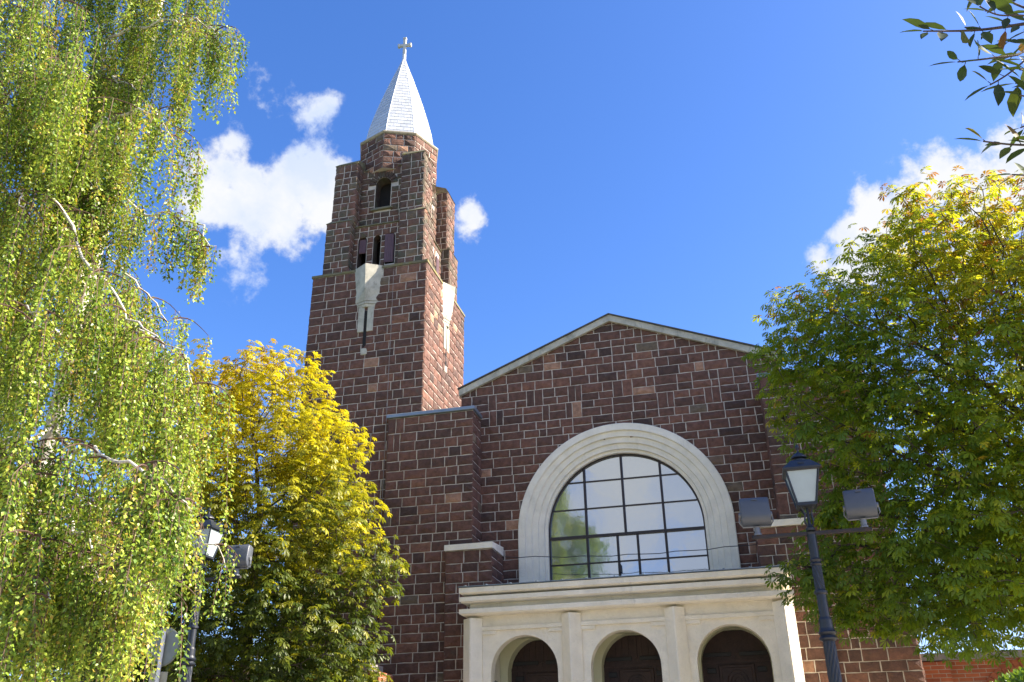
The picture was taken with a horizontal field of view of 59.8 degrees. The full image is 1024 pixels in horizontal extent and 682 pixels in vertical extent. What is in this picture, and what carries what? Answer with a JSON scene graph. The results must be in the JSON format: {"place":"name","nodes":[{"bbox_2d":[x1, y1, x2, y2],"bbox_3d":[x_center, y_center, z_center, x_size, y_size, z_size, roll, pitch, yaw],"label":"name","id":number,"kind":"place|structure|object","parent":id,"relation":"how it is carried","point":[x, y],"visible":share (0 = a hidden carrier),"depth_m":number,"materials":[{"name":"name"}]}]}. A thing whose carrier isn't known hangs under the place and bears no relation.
{"place":"outdoors","nodes":[
{"label":"outdoors","id":0,"kind":"place"},
{"bbox_2d":[0,0,1023,679],"label":"sky","id":1,"kind":"structure","parent":0,"point":[680,164],"materials":[{"name":"blue"}]},
{"bbox_3d":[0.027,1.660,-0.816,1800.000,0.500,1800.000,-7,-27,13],"label":"ground","id":2,"kind":"structure","parent":0,"visible":0},
{"bbox_2d":[6,468,239,677],"bbox_3d":[-10.306,7.606,21.731,8.576,9.018,4.981,-7,-27,13],"label":"broadleaf tree","id":3,"kind":"object","parent":2,"relation":"on","point":[103,594],"visible":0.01,"depth_m":21.18,"materials":[{"name":"green plant"}]},
{"bbox_2d":[281,37,925,681],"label":"church","id":4,"kind":"structure","parent":2,"relation":"on","point":[599,443],"depth_m":20.86,"materials":[{"name":"brick"}]},
{"bbox_2d":[500,638,557,681],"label":"doorway","id":5,"kind":"structure","parent":4,"relation":"in","point":[528,659],"depth_m":19.15,"materials":[{"name":"beige paint"}]},
{"bbox_2d":[593,633,662,681],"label":"doorway","id":6,"kind":"structure","parent":4,"relation":"in","point":[624,657],"depth_m":18.68,"materials":[{"name":"beige paint"}]},
{"bbox_2d":[518,423,740,581],"bbox_3d":[2.585,3.947,20.539,4.920,4.160,0.590,-7,-27,13],"label":"window","id":7,"kind":"structure","parent":4,"relation":"in","point":[651,490],"depth_m":20.59,"materials":[{"name":"white glass"}]},
{"bbox_2d":[505,544,756,557],"bbox_3d":[2.496,4.561,19.236,5.474,0.185,0.016,-7,-27,13],"label":"cable","id":8,"kind":"object","parent":4,"relation":"attached to","point":[634,554],"visible":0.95,"depth_m":19.18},
{"bbox_2d":[698,627,773,681],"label":"doorway","id":9,"kind":"structure","parent":4,"relation":"in","point":[735,654],"depth_m":18.20,"materials":[{"name":"beige paint"}]},
{"bbox_2d":[921,649,1023,681],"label":"brick wall","id":10,"kind":"structure","parent":2,"relation":"on","point":[936,670],"depth_m":17.26,"materials":[{"name":"red brick"}]},
{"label":"path","id":11,"kind":"structure","parent":0,"visible":0},
{"bbox_2d":[0,0,249,681],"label":"weeping birch","id":12,"kind":"object","parent":11,"relation":"on","point":[74,155],"visible":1,"depth_m":8.90,"materials":[{"name":"green plant"}]},
{"bbox_2d":[148,627,179,681],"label":"road sign","id":13,"kind":"object","parent":11,"relation":"on","point":[167,653],"visible":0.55,"depth_m":14.11,"materials":[{"name":"grey metal"}]},
{"bbox_2d":[154,508,252,681],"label":"street lamp","id":14,"kind":"object","parent":11,"relation":"on","point":[212,533],"visible":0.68,"depth_m":14.46,"materials":[{"name":"black metal"}]},
{"bbox_2d":[15,663,392,681],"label":"brick wall","id":15,"kind":"structure","parent":11,"relation":"on","point":[380,668],"depth_m":17.38,"materials":[{"name":"red brick"}]},
{"bbox_2d":[43,338,409,681],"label":"horse chestnut tree","id":16,"kind":"object","parent":11,"relation":"on","point":[253,590],"visible":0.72,"depth_m":16.55,"materials":[{"name":"yellow plant"}]},
{"bbox_2d":[738,445,880,681],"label":"street lamp","id":17,"kind":"object","parent":11,"relation":"on","point":[800,474],"visible":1,"depth_m":11.48,"materials":[{"name":"black metal"}]},
{"bbox_2d":[741,165,1023,675],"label":"horse chestnut tree","id":18,"kind":"object","parent":11,"relation":"on","point":[974,587],"visible":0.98,"depth_m":13.41,"materials":[{"name":"green plant"}]},
{"bbox_2d":[900,0,1023,186],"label":"fruit tree","id":19,"kind":"object","parent":11,"relation":"on","point":[999,92],"visible":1,"depth_m":2.32,"materials":[{"name":"green plant"}]},
{"bbox_2d":[990,667,1023,681],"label":"clipped shrub","id":20,"kind":"object","parent":11,"relation":"on","point":[1016,675],"visible":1,"depth_m":7.58,"materials":[{"name":"green plant"}]}
]}

